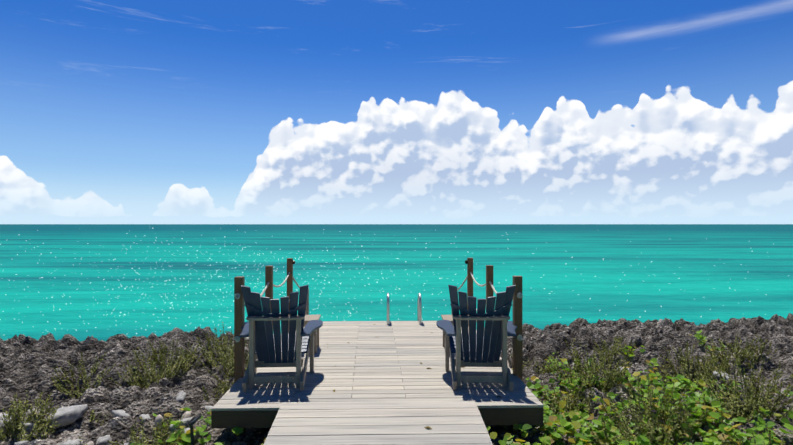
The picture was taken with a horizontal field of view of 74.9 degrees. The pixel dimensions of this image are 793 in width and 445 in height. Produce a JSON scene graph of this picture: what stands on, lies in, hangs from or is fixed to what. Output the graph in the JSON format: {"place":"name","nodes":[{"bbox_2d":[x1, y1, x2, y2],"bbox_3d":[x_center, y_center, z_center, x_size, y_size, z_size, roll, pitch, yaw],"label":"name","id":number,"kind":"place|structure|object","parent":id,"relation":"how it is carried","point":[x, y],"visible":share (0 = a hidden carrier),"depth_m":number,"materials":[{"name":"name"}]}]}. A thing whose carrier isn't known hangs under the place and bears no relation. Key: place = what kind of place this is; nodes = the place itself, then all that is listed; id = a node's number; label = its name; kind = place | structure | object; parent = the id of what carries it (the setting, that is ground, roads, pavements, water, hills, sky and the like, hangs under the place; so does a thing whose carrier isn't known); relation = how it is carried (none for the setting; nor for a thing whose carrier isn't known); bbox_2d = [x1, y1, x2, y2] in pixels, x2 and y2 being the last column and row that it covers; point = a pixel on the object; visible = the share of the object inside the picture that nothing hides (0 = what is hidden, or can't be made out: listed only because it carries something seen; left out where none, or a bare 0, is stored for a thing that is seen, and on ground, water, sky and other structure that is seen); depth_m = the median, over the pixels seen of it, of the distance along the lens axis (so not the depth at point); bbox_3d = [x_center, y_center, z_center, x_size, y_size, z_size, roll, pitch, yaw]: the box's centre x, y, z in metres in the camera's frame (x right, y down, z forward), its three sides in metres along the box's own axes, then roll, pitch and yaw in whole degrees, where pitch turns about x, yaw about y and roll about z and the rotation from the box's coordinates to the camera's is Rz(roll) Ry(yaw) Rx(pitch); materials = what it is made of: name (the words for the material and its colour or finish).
{"place":"outdoors","nodes":[
{"label":"outdoors","id":0,"kind":"place"},
{"bbox_2d":[264,401,492,444],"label":"ramp boards","id":1,"kind":"object","parent":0,"point":[376,423],"visible":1,"depth_m":4.38,"materials":[{"name":"beige wood"}]},
{"bbox_2d":[0,224,792,341],"bbox_3d":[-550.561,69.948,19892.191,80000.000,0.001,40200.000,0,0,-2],"label":"sea","id":2,"kind":"structure","parent":0,"point":[83,282],"depth_m":43.53,"materials":[{"name":"teal liquid"}]},
{"bbox_2d":[0,313,792,444],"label":"rocky ground","id":3,"kind":"structure","parent":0,"point":[29,364],"depth_m":7.09,"materials":[{"name":"grey stone"}]},
{"bbox_2d":[0,366,728,444],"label":"loose stones","id":4,"kind":"object","parent":3,"relation":"on","point":[63,416],"visible":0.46,"depth_m":5.27,"materials":[{"name":"grey stone"}]},
{"bbox_2d":[211,408,542,436],"bbox_3d":[-0.220,2.101,6.866,3.056,0.743,4.212,0,0,-2],"label":"deck frame","id":5,"kind":"object","parent":3,"relation":"on","point":[244,420],"visible":0.15,"depth_m":4.79,"materials":[{"name":"wood"}]},
{"bbox_2d":[240,285,322,391],"bbox_3d":[-1.270,1.169,5.610,0.900,1.058,0.885,0,0,-5],"label":"chair","id":6,"kind":"object","parent":5,"relation":"on","point":[266,345],"visible":0.98,"depth_m":5.36,"materials":[{"name":"blue wood"}]},
{"bbox_2d":[288,315,320,352],"bbox_3d":[-1.252,1.487,6.919,0.440,0.431,0.435,0,0,-4],"label":"table","id":7,"kind":"object","parent":5,"relation":"on","point":[308,318],"visible":0.35,"depth_m":6.78,"materials":[{"name":"grey wood"}]},
{"bbox_2d":[211,321,542,410],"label":"deck boards","id":8,"kind":"object","parent":5,"relation":"on","point":[377,361],"visible":0.56,"depth_m":5.74,"materials":[{"name":"grey wood"}]},
{"bbox_2d":[234,258,522,382],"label":"rail posts","id":9,"kind":"object","parent":5,"relation":"on","point":[239,323],"visible":0.42,"depth_m":5.74,"materials":[{"name":"brown wood"}]},
{"bbox_2d":[260,272,299,296],"bbox_3d":[-1.641,1.005,7.266,0.293,0.421,3.253,0,0,-2],"label":"rope","id":10,"kind":"object","parent":9,"relation":"attached to","point":[264,290],"visible":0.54,"depth_m":7.94,"materials":[{"name":"white fabric"}]},
{"bbox_2d":[457,272,496,294],"bbox_3d":[1.176,1.005,7.344,0.293,0.421,3.253,0,0,-2],"label":"rope","id":11,"kind":"object","parent":9,"relation":"attached to","point":[493,288],"visible":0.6,"depth_m":8.29,"materials":[{"name":"white fabric"}]},
{"bbox_2d":[305,288,451,314],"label":"short posts","id":12,"kind":"object","parent":5,"relation":"on","point":[307,309],"visible":0.15,"depth_m":8.85,"materials":[{"name":"wood"}]},
{"bbox_2d":[441,315,476,346],"bbox_3d":[0.834,1.487,6.917,0.440,0.431,0.435,0,0,0],"label":"table","id":13,"kind":"object","parent":5,"relation":"on","point":[447,317],"visible":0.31,"depth_m":6.92,"materials":[{"name":"grey wood"}]},
{"bbox_2d":[436,285,516,390],"bbox_3d":[0.891,1.170,5.624,0.900,1.058,0.885,0,0,3],"label":"chair","id":14,"kind":"object","parent":5,"relation":"on","point":[485,347],"visible":1,"depth_m":5.38,"materials":[{"name":"blue wood"}]},
{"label":"ladder rungs","id":15,"kind":"object","parent":5,"relation":"attached to","visible":0},
{"bbox_2d":[387,293,388,323],"bbox_3d":[-0.146,2.908,8.871,0.044,3.403,0.432,0,0,-2],"label":"ladder rail","id":16,"kind":"object","parent":15,"relation":"attached to","point":[387,308],"visible":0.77,"depth_m":8.66,"materials":[{"name":"silver metal"}]},
{"bbox_2d":[417,293,421,323],"bbox_3d":[0.394,2.908,8.886,0.044,3.403,0.432,0,0,-2],"label":"ladder rail","id":17,"kind":"object","parent":15,"relation":"attached to","point":[419,310],"visible":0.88,"depth_m":8.70,"materials":[{"name":"silver metal"}]},
{"bbox_2d":[0,322,792,444],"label":"scrub","id":18,"kind":"object","parent":3,"relation":"on","point":[739,406],"depth_m":5.66,"materials":[{"name":"green plant"}]},
{"bbox_2d":[130,330,792,444],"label":"vine","id":19,"kind":"object","parent":3,"relation":"on","point":[572,426],"depth_m":4.99,"materials":[{"name":"green plant"}]},
{"bbox_2d":[0,0,792,223],"label":"sky","id":20,"kind":"structure","parent":0,"point":[112,111],"materials":[{"name":"blue"}]},
{"bbox_3d":[-0.069,2.293,1.399,1.785,1.217,6.894,0,0,-2],"label":"ramp","id":21,"kind":"object","parent":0,"visible":0},
{"bbox_2d":[327,324,501,428],"bbox_3d":[-0.193,1.786,5.594,2.568,0.207,6.180,0,0,-2],"label":"deck debris","id":22,"kind":"object","parent":21,"relation":"on","point":[426,368],"visible":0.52,"depth_m":5.18,"materials":[{"name":"brown plant"}]}
]}

